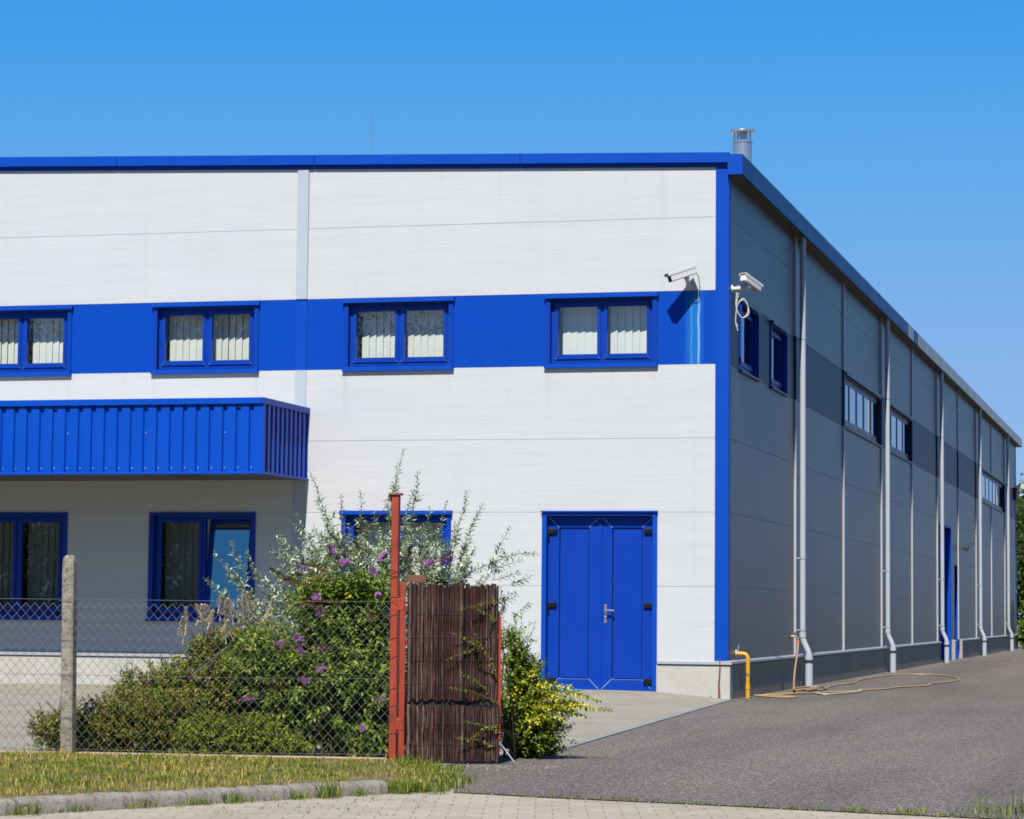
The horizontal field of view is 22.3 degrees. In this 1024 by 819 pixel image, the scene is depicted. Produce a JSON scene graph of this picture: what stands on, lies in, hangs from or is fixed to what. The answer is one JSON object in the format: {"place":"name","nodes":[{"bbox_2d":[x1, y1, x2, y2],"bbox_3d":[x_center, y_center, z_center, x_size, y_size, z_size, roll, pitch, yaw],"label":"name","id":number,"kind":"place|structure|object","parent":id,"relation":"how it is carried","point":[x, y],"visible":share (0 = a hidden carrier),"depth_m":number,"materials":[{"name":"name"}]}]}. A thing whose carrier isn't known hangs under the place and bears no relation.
{"place":"outdoors","nodes":[
{"label":"outdoors","id":0,"kind":"place"},
{"bbox_2d":[0,744,451,797],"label":"verge","id":1,"kind":"structure","parent":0,"point":[392,776],"depth_m":17.22,"materials":[{"name":"green plant"}]},
{"bbox_2d":[58,555,79,752],"bbox_3d":[-3.435,1.957,20.178,0.119,1.652,0.119,-1,-5,15],"label":"fence post","id":2,"kind":"object","parent":1,"relation":"on","point":[68,652],"visible":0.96,"depth_m":20.14,"materials":[{"name":"concrete"}]},
{"bbox_2d":[0,598,389,758],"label":"chain link fence","id":3,"kind":"object","parent":1,"relation":"on","point":[177,754],"visible":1,"depth_m":19.98,"materials":[{"name":"metal"}]},
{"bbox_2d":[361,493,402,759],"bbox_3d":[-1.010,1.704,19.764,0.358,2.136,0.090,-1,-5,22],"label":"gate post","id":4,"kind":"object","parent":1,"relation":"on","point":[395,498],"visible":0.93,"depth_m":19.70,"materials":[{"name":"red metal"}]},
{"bbox_2d":[396,575,514,762],"bbox_3d":[-0.423,1.958,19.656,0.900,1.407,0.173,1,-4,-5],"label":"gate leaf","id":5,"kind":"object","parent":4,"relation":"attached to","point":[438,710],"visible":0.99,"depth_m":19.61,"materials":[{"name":"wood"}]},
{"bbox_2d":[0,683,724,764],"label":"paved yard","id":6,"kind":"structure","parent":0,"point":[630,708],"depth_m":30.54,"materials":[{"name":"grey concrete"}]},
{"bbox_2d":[22,685,216,753],"bbox_3d":[-3.072,2.462,20.654,1.639,0.573,0.817,-1,-5,15],"label":"hedge","id":7,"kind":"object","parent":6,"relation":"on","point":[132,724],"visible":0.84,"depth_m":20.47,"materials":[{"name":"green plant"}]},
{"bbox_2d":[107,591,292,746],"bbox_3d":[-2.449,2.112,20.949,1.683,1.302,0.803,-1,-5,15],"label":"olive bush","id":8,"kind":"object","parent":6,"relation":"on","point":[212,667],"visible":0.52,"depth_m":20.81,"materials":[{"name":"green plant"}]},
{"bbox_2d":[167,709,314,755],"bbox_3d":[-2.085,2.523,20.134,1.226,0.421,0.473,-1,-5,15],"label":"bush","id":9,"kind":"object","parent":6,"relation":"on","point":[239,742],"visible":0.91,"depth_m":20.05,"materials":[{"name":"green plant"}]},
{"bbox_2d":[222,524,453,758],"bbox_3d":[-1.323,1.857,20.330,1.963,1.923,0.913,-1,-5,15],"label":"butterfly bush","id":10,"kind":"object","parent":6,"relation":"on","point":[316,593],"visible":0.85,"depth_m":20.24,"materials":[{"name":"green plant"}]},
{"bbox_2d":[202,448,539,745],"bbox_3d":[-1.222,1.569,21.746,3.108,2.527,1.022,-1,-5,15],"label":"silvery shrub","id":11,"kind":"object","parent":6,"relation":"on","point":[447,570],"visible":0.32,"depth_m":21.74,"materials":[{"name":"green plant"}]},
{"bbox_2d":[549,689,582,690],"bbox_3d":[0.654,3.775,35.050,0.550,0.020,0.360,-1,-5,15],"label":"door mat","id":12,"kind":"object","parent":6,"relation":"on","point":[570,689],"depth_m":34.91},
{"bbox_2d":[0,762,993,818],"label":"pavement","id":13,"kind":"structure","parent":0,"point":[463,806],"depth_m":15.12,"materials":[{"name":"grey concrete"}]},
{"bbox_2d":[0,0,1023,614],"label":"sky","id":14,"kind":"structure","parent":0,"point":[895,128],"materials":[{"name":"blue"}]},
{"bbox_2d":[57,624,1022,757],"bbox_3d":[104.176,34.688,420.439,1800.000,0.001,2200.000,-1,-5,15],"label":"ground","id":15,"kind":"structure","parent":0,"point":[692,664],"depth_m":63.43,"materials":[{"name":"grey concrete"}]},
{"bbox_2d":[0,798,15,815],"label":"kerb stone","id":16,"kind":"object","parent":15,"relation":"on","point":[7,805],"visible":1,"depth_m":14.45,"materials":[{"name":"concrete"}]},
{"bbox_2d":[10,795,75,814],"bbox_3d":[-2.647,2.249,14.660,0.383,0.149,0.124,5,-6,-44],"label":"kerb stone","id":17,"kind":"object","parent":15,"relation":"on","point":[51,804],"visible":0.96,"depth_m":14.63,"materials":[{"name":"concrete"}]},
{"bbox_2d":[71,792,132,811],"bbox_3d":[-2.366,2.274,14.934,0.383,0.151,0.123,5,-6,-44],"label":"kerb stone","id":18,"kind":"object","parent":15,"relation":"on","point":[101,801],"visible":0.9,"depth_m":14.89,"materials":[{"name":"concrete"}]},
{"bbox_2d":[129,790,186,808],"bbox_3d":[-2.085,2.304,15.207,0.383,0.150,0.124,5,-7,-44],"label":"kerb stone","id":19,"kind":"object","parent":15,"relation":"on","point":[164,798],"visible":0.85,"depth_m":15.17,"materials":[{"name":"concrete"}]},
{"bbox_2d":[180,787,238,805],"bbox_3d":[-1.807,2.326,15.483,0.383,0.150,0.123,5,-6,-45],"label":"kerb stone","id":20,"kind":"object","parent":15,"relation":"on","point":[214,793],"visible":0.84,"depth_m":15.43,"materials":[{"name":"concrete"}]},
{"bbox_2d":[235,785,290,802],"bbox_3d":[-1.520,2.352,15.761,0.383,0.151,0.123,5,-6,-44],"label":"kerb stone","id":21,"kind":"object","parent":15,"relation":"on","point":[258,793],"visible":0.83,"depth_m":15.72,"materials":[{"name":"concrete"}]},
{"bbox_2d":[285,782,339,799],"bbox_3d":[-1.240,2.375,16.042,0.383,0.150,0.124,5,-6,-44],"label":"kerb stone","id":22,"kind":"object","parent":15,"relation":"on","point":[300,788],"visible":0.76,"depth_m":15.97,"materials":[{"name":"concrete"}]},
{"bbox_2d":[334,780,387,796],"bbox_3d":[-0.958,2.401,16.317,0.383,0.149,0.124,5,-6,-44],"label":"kerb stone","id":23,"kind":"object","parent":15,"relation":"on","point":[349,786],"visible":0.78,"depth_m":16.28,"materials":[{"name":"concrete"}]},
{"bbox_2d":[0,115,1021,698],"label":"warehouse","id":24,"kind":"structure","parent":15,"relation":"on","point":[676,487],"depth_m":36.58,"materials":[{"name":"painted metal cladding"},{"name":"plaster"},{"name":"glass"}]},
{"bbox_2d":[0,513,67,619],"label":"window","id":25,"kind":"structure","parent":24,"relation":"in","point":[33,546],"depth_m":37.62,"materials":[{"name":"blue glass"}]},
{"bbox_2d":[0,305,73,376],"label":"window","id":26,"kind":"structure","parent":24,"relation":"in","point":[35,340],"depth_m":37.83,"materials":[{"name":"blue glass"}]},
{"bbox_2d":[145,512,255,621],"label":"window","id":27,"kind":"structure","parent":24,"relation":"in","point":[182,545],"depth_m":36.93,"materials":[{"name":"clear glass"}]},
{"bbox_2d":[150,301,260,374],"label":"window","id":28,"kind":"structure","parent":24,"relation":"in","point":[202,337],"depth_m":37.16,"materials":[{"name":"blue glass"}]},
{"bbox_2d":[339,511,452,623],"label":"window","id":29,"kind":"structure","parent":24,"relation":"in","point":[350,517],"depth_m":36.21,"materials":[{"name":"blue glass"}]},
{"bbox_2d":[342,297,454,371],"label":"window","id":30,"kind":"structure","parent":24,"relation":"in","point":[381,334],"depth_m":36.43,"materials":[{"name":"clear glass"}]},
{"bbox_2d":[539,511,657,691],"bbox_3d":[1.210,2.600,35.376,1.805,2.600,0.350,-1,-5,15],"label":"door","id":31,"kind":"structure","parent":24,"relation":"in","point":[599,568],"depth_m":35.34,"materials":[{"name":"blue plastic"}]},
{"bbox_2d":[544,292,658,368],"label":"window","id":32,"kind":"structure","parent":24,"relation":"in","point":[600,330],"depth_m":35.69,"materials":[{"name":"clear glass"}]},
{"bbox_2d":[664,264,699,300],"bbox_3d":[2.290,-1.718,35.110,0.524,0.479,0.292,2,-5,-18],"label":"cctv camera","id":33,"kind":"object","parent":24,"relation":"attached to","point":[685,273],"visible":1,"depth_m":35.00,"materials":[{"name":"white plastic"}]},
{"bbox_2d":[736,645,749,697],"bbox_3d":[3.122,3.573,35.413,0.246,0.740,0.120,-1,-5,15],"label":"gas pipe","id":34,"kind":"object","parent":24,"relation":"attached to","point":[747,673],"visible":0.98,"depth_m":35.37,"materials":[{"name":"metal"}]},
{"bbox_2d":[731,273,763,330],"bbox_3d":[3.176,-1.448,35.391,0.310,0.773,0.402,-3,-6,42],"label":"cctv camera","id":35,"kind":"object","parent":24,"relation":"attached to","point":[747,280],"visible":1,"depth_m":35.32,"materials":[{"name":"white plastic"}]},
{"bbox_2d":[739,299,761,381],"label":"window","id":36,"kind":"structure","parent":24,"relation":"in","point":[746,324],"depth_m":37.41,"materials":[{"name":"blue glass"}]},
{"bbox_2d":[770,320,790,396],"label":"window","id":37,"kind":"structure","parent":24,"relation":"in","point":[775,339],"depth_m":40.01,"materials":[{"name":"blue glass"}]},
{"bbox_2d":[791,632,798,643],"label":"wall tap","id":38,"kind":"object","parent":24,"relation":"attached to","point":[794,635],"depth_m":40.26,"materials":[{"name":"gold metal"}]},
{"bbox_2d":[845,372,882,447],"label":"window","id":39,"kind":"structure","parent":24,"relation":"in","point":[862,403],"depth_m":49.59,"materials":[{"name":"clear glass"}]},
{"bbox_2d":[890,402,913,463],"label":"window","id":40,"kind":"structure","parent":24,"relation":"in","point":[900,422],"depth_m":56.01,"materials":[{"name":"clear glass"}]},
{"bbox_2d":[938,522,951,659],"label":"goods door","id":41,"kind":"structure","parent":24,"relation":"in","point":[947,529],"depth_m":66.71,"materials":[{"name":"blue metal"}]},
{"bbox_2d":[954,563,958,658],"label":"side door","id":42,"kind":"structure","parent":24,"relation":"in","point":[955,565],"depth_m":68.75,"materials":[{"name":"blue metal"}]},
{"bbox_2d":[959,542,974,550],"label":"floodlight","id":43,"kind":"object","parent":24,"relation":"attached to","point":[965,548],"visible":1,"depth_m":68.89,"materials":[{"name":"metal"}]},
{"bbox_2d":[982,467,1005,513],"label":"window","id":44,"kind":"structure","parent":24,"relation":"in","point":[993,489],"depth_m":81.46,"materials":[{"name":"clear glass"}]},
{"bbox_2d":[1013,484,1023,499],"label":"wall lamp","id":45,"kind":"object","parent":24,"relation":"attached to","point":[1016,493],"visible":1,"depth_m":90.16,"materials":[{"name":"metal"}]},
{"bbox_2d":[561,699,732,748],"bbox_3d":[1.662,3.371,28.295,0.090,0.038,12.973,0,-5,11],"label":"paving edge strip","id":46,"kind":"object","parent":15,"relation":"on","point":[588,740],"visible":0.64,"depth_m":26.32,"materials":[{"name":"concrete"}]},
{"bbox_2d":[1016,472,1023,629],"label":"garden tree","id":47,"kind":"object","parent":15,"relation":"on","point":[1020,544],"visible":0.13,"depth_m":123.12,"materials":[{"name":"green plant"}]},
{"bbox_2d":[443,646,1023,818],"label":"driveway","id":48,"kind":"structure","parent":0,"point":[712,760],"depth_m":21.31,"materials":[{"name":"grey asphalt"}]},
{"bbox_2d":[0,649,1021,818],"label":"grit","id":49,"kind":"object","parent":48,"relation":"on","point":[511,771],"visible":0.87,"depth_m":16.08,"materials":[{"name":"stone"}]},
{"bbox_2d":[5,696,1023,818],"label":"weeds","id":50,"kind":"object","parent":48,"relation":"on","point":[395,786],"visible":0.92,"depth_m":16.02,"materials":[{"name":"green plant"}]},
{"bbox_2d":[448,599,611,759],"bbox_3d":[0.198,2.110,20.080,1.088,1.291,1.423,-1,-5,15],"label":"yellowing shrub","id":51,"kind":"object","parent":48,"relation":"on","point":[526,718],"visible":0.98,"depth_m":20.40,"materials":[{"name":"green plant"}]},
{"bbox_2d":[753,644,959,697],"bbox_3d":[6.018,4.159,42.576,1.706,0.693,14.858,-1,-5,17],"label":"garden hose","id":52,"kind":"object","parent":48,"relation":"on","point":[804,690],"visible":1,"depth_m":38.39,"materials":[{"name":"beige rubber"}]},
{"bbox_2d":[1015,600,1023,648],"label":"ivy bush","id":53,"kind":"object","parent":48,"relation":"on","point":[1021,632],"visible":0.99,"depth_m":90.15,"materials":[{"name":"green plant"}]}
]}

